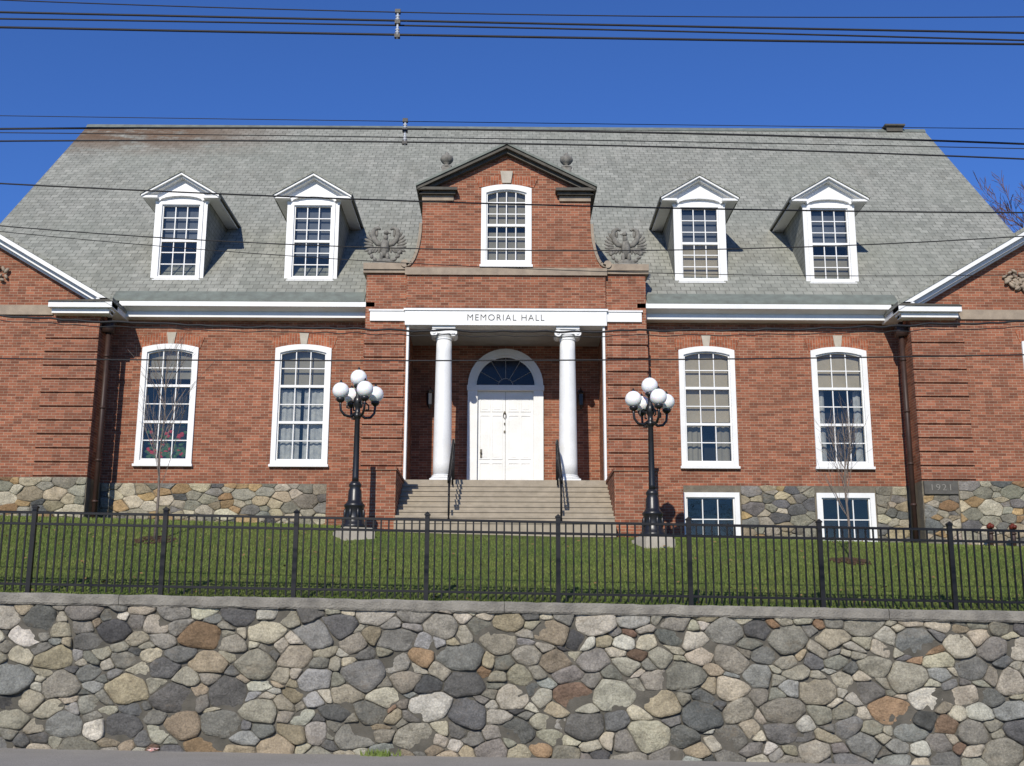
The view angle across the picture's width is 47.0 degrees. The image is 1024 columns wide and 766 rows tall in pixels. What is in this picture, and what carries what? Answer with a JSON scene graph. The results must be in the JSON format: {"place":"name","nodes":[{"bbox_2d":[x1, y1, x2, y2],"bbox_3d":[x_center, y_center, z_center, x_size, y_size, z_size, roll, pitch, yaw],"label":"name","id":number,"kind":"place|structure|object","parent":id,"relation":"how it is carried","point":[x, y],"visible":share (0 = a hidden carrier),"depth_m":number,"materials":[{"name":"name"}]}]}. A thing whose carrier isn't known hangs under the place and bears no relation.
{"place":"outdoors","nodes":[
{"label":"outdoors","id":0,"kind":"place"},
{"bbox_2d":[394,9,400,38],"bbox_3d":[-1.175,-3.686,12.085,0.056,0.324,0.049,0,-13,0],"label":"wire spacer","id":1,"kind":"object","parent":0,"point":[397,23],"visible":1,"depth_m":12.07,"materials":[{"name":"grey ceramic"}]},
{"bbox_2d":[0,26,1023,44],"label":"overhead wire","id":2,"kind":"object","parent":1,"relation":"attached to","point":[497,36],"visible":1,"depth_m":12.08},
{"bbox_2d":[0,11,1023,33],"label":"overhead wire","id":3,"kind":"object","parent":1,"relation":"attached to","point":[492,22],"visible":1,"depth_m":12.11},
{"bbox_2d":[0,0,1023,17],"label":"overhead wire","id":4,"kind":"object","parent":1,"relation":"attached to","point":[515,14],"visible":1,"depth_m":12.14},
{"bbox_2d":[0,18,1023,40],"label":"overhead wire","id":5,"kind":"object","parent":1,"relation":"attached to","point":[511,28],"visible":0.99,"depth_m":12.21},
{"bbox_2d":[0,748,945,765],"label":"road","id":6,"kind":"structure","parent":0,"point":[28,757],"depth_m":17.02,"materials":[{"name":"grey asphalt"}]},
{"bbox_2d":[360,748,400,756],"bbox_3d":[-1.982,5.556,17.718,0.628,0.120,0.217,0,-13,0],"label":"weed","id":7,"kind":"object","parent":6,"relation":"on","point":[381,753],"visible":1,"depth_m":17.69,"materials":[{"name":"green plant"}]},
{"bbox_2d":[0,592,1023,765],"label":"retaining wall","id":8,"kind":"structure","parent":6,"relation":"on","point":[286,675],"depth_m":18.11,"materials":[{"name":"stone"}]},
{"bbox_2d":[0,504,1023,609],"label":"metal fence","id":9,"kind":"object","parent":8,"relation":"on","point":[427,519],"visible":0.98,"depth_m":18.69,"materials":[{"name":"black metal"}]},
{"bbox_2d":[0,115,1022,128],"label":"overhead wire","id":10,"kind":"object","parent":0,"point":[520,122],"visible":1,"depth_m":12.95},
{"bbox_2d":[402,118,407,144],"bbox_3d":[-1.173,-2.753,12.899,0.056,0.306,0.049,0,-13,0],"label":"wire spacer","id":11,"kind":"object","parent":10,"relation":"attached to","point":[404,131],"visible":1,"depth_m":12.88,"materials":[{"name":"grey ceramic"}]},
{"bbox_2d":[0,127,1023,144],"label":"overhead wire","id":12,"kind":"object","parent":11,"relation":"attached to","point":[590,131],"visible":1,"depth_m":12.93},
{"bbox_2d":[0,132,1023,148],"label":"overhead wire","id":13,"kind":"object","parent":11,"relation":"attached to","point":[511,138],"visible":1,"depth_m":13.02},
{"bbox_2d":[0,514,1023,611],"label":"lawn","id":14,"kind":"structure","parent":0,"point":[484,573],"depth_m":21.81,"materials":[{"name":"plant"}]},
{"bbox_2d":[134,535,175,543],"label":"mulch","id":15,"kind":"object","parent":14,"relation":"on","point":[145,538],"visible":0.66,"depth_m":23.68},
{"bbox_2d":[129,333,213,538],"bbox_3d":[-7.189,1.044,24.307,2.004,4.496,1.506,0,-13,0],"label":"sapling","id":16,"kind":"object","parent":14,"relation":"on","point":[158,466],"visible":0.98,"depth_m":24.43,"materials":[{"name":"brown plant"}]},
{"bbox_2d":[332,367,383,540],"bbox_3d":[-3.345,1.539,25.263,0.960,3.865,0.960,-3,-13,13],"label":"street lamp","id":17,"kind":"object","parent":14,"relation":"on","point":[360,393],"visible":0.97,"depth_m":25.19,"materials":[{"name":"metal"}]},
{"bbox_2d":[0,514,1019,605],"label":"fallen leaves","id":18,"kind":"object","parent":14,"relation":"on","point":[506,554],"visible":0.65,"depth_m":22.18,"materials":[{"name":"brown plant"}]},
{"bbox_2d":[0,124,1023,545],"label":"brick hall","id":19,"kind":"structure","parent":14,"relation":"on","point":[738,442],"depth_m":29.81,"materials":[{"name":"red brick"}]},
{"bbox_2d":[132,344,198,466],"bbox_3d":[-8.664,0.548,29.580,1.480,3.145,0.250,0,-13,0],"label":"window","id":20,"kind":"structure","parent":19,"relation":"in","point":[189,366],"depth_m":29.55,"materials":[{"name":"white paint"}]},
{"bbox_2d":[268,344,331,466],"bbox_3d":[-5.294,0.569,29.622,1.480,3.145,0.300,0,-13,0],"label":"window","id":21,"kind":"structure","parent":19,"relation":"in","point":[296,374],"depth_m":29.65,"materials":[{"name":"white paint"}]},
{"bbox_2d":[364,226,406,262],"bbox_3d":[-3.248,-3.498,30.100,1.111,1.095,0.350,0,-13,0],"label":"eagle statue","id":22,"kind":"object","parent":19,"relation":"on","point":[372,239],"visible":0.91,"depth_m":30.08,"materials":[{"name":"stone"}]},
{"bbox_2d":[447,439,454,518],"bbox_3d":[-1.410,2.350,27.268,0.056,2.448,2.597,0,-13,0],"label":"handrail","id":23,"kind":"object","parent":19,"relation":"on","point":[451,472],"visible":0.97,"depth_m":27.26,"materials":[{"name":"black metal"}]},
{"bbox_2d":[477,391,505,479],"bbox_3d":[-0.531,1.537,30.926,0.766,2.695,0.130,0,-13,0],"label":"door","id":24,"kind":"structure","parent":19,"relation":"in","point":[491,417],"depth_m":30.96,"materials":[{"name":"white paint"}]},
{"bbox_2d":[479,184,532,267],"bbox_3d":[-0.144,-3.984,29.943,1.340,2.225,0.250,0,-13,0],"label":"window","id":25,"kind":"structure","parent":19,"relation":"in","point":[496,216],"depth_m":29.99,"materials":[{"name":"white paint"}]},
{"bbox_2d":[505,392,532,479],"bbox_3d":[0.195,1.548,30.962,0.734,2.695,0.065,0,-13,0],"label":"door","id":26,"kind":"structure","parent":19,"relation":"in","point":[519,405],"depth_m":30.97,"materials":[{"name":"white paint"}]},
{"bbox_2d":[555,440,562,520],"bbox_3d":[1.090,2.362,27.282,0.056,2.448,2.597,0,-13,0],"label":"handrail","id":27,"kind":"object","parent":19,"relation":"attached to","point":[559,477],"visible":0.96,"depth_m":27.11,"materials":[{"name":"black metal"}]},
{"bbox_2d":[604,227,646,263],"bbox_3d":[2.912,-3.469,30.134,1.111,1.095,0.350,0,-13,0],"label":"eagle statue","id":28,"kind":"object","parent":19,"relation":"on","point":[612,240],"visible":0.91,"depth_m":30.11,"materials":[{"name":"stone"}]},
{"bbox_2d":[678,346,740,468],"bbox_3d":[4.935,0.620,29.688,1.480,3.145,0.320,0,-13,0],"label":"window","id":29,"kind":"structure","parent":19,"relation":"in","point":[704,385],"depth_m":29.73,"materials":[{"name":"white paint"}]},
{"bbox_2d":[683,492,740,535],"bbox_3d":[4.896,3.356,29.012,1.440,1.300,0.170,0,-13,0],"label":"window","id":30,"kind":"structure","parent":19,"relation":"in","point":[735,497],"depth_m":29.05,"materials":[{"name":"white paint"}]},
{"bbox_2d":[810,347,875,469],"bbox_3d":[8.295,0.636,29.706,1.480,3.145,0.320,0,-13,0],"label":"window","id":31,"kind":"structure","parent":19,"relation":"in","point":[830,374],"depth_m":29.78,"materials":[{"name":"white paint"}]},
{"bbox_2d":[816,493,877,541],"bbox_3d":[8.246,3.372,29.030,1.440,1.300,0.170,0,-13,0],"label":"window","id":32,"kind":"structure","parent":19,"relation":"in","point":[870,497],"depth_m":29.05,"materials":[{"name":"white paint"}]},
{"bbox_2d":[1021,341,1023,367],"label":"window","id":33,"kind":"structure","parent":19,"relation":"in","point":[1022,343],"depth_m":28.94,"materials":[{"name":"white paint"}]},
{"bbox_2d":[625,375,674,547],"bbox_3d":[2.994,1.711,25.265,0.960,3.865,0.960,-5,-14,20],"label":"street lamp","id":34,"kind":"object","parent":14,"relation":"on","point":[658,398],"visible":0.97,"depth_m":25.20,"materials":[{"name":"metal"}]},
{"bbox_2d":[807,395,872,559],"bbox_3d":[6.620,1.903,23.825,1.263,3.507,1.370,0,-13,0],"label":"sapling","id":35,"kind":"object","parent":14,"relation":"on","point":[846,461],"visible":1,"depth_m":23.86,"materials":[{"name":"brown plant"}]},
{"bbox_2d":[830,557,870,564],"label":"mulch","id":36,"kind":"object","parent":14,"relation":"on","point":[855,560],"visible":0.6,"depth_m":23.33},
{"bbox_2d":[986,523,993,545],"bbox_3d":[11.138,3.549,27.333,0.170,0.610,0.221,0,-13,0],"label":"standpipe","id":37,"kind":"object","parent":14,"relation":"on","point":[989,525],"visible":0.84,"depth_m":27.32,"materials":[{"name":"red metal"}]},
{"bbox_2d":[973,172,1023,232],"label":"bare tree","id":38,"kind":"object","parent":14,"relation":"on","point":[1004,216],"visible":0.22,"depth_m":55.47,"materials":[{"name":"brown plant"}]},
{"bbox_2d":[1009,523,1016,546],"bbox_3d":[11.665,3.565,27.333,0.170,0.610,0.221,0,-13,0],"label":"standpipe","id":39,"kind":"object","parent":14,"relation":"on","point":[1014,527],"visible":0.72,"depth_m":27.32,"materials":[{"name":"red metal"}]},
{"bbox_2d":[0,314,1023,332],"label":"overhead wire","id":40,"kind":"object","parent":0,"point":[334,328],"visible":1,"depth_m":16.56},
{"bbox_2d":[0,140,1023,159],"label":"overhead wire","id":41,"kind":"object","parent":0,"point":[522,144],"visible":1,"depth_m":12.89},
{"bbox_2d":[0,183,1023,212],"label":"overhead wire","id":42,"kind":"object","parent":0,"point":[506,203],"visible":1,"depth_m":13.80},
{"bbox_2d":[0,354,1023,360],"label":"overhead wire","id":43,"kind":"object","parent":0,"point":[522,360],"visible":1,"depth_m":16.47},
{"bbox_2d":[0,225,1023,250],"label":"overhead wire","id":44,"kind":"object","parent":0,"point":[511,250],"visible":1,"depth_m":14.74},
{"bbox_2d":[0,320,1023,337],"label":"overhead wire","id":45,"kind":"object","parent":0,"point":[508,335],"visible":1,"depth_m":16.61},
{"bbox_2d":[0,231,1023,275],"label":"overhead wire","id":46,"kind":"object","parent":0,"point":[498,267],"visible":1,"depth_m":15.10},
{"bbox_2d":[0,0,1023,232],"label":"sky","id":47,"kind":"structure","parent":0,"point":[90,75],"materials":[{"name":"blue"}]}
]}

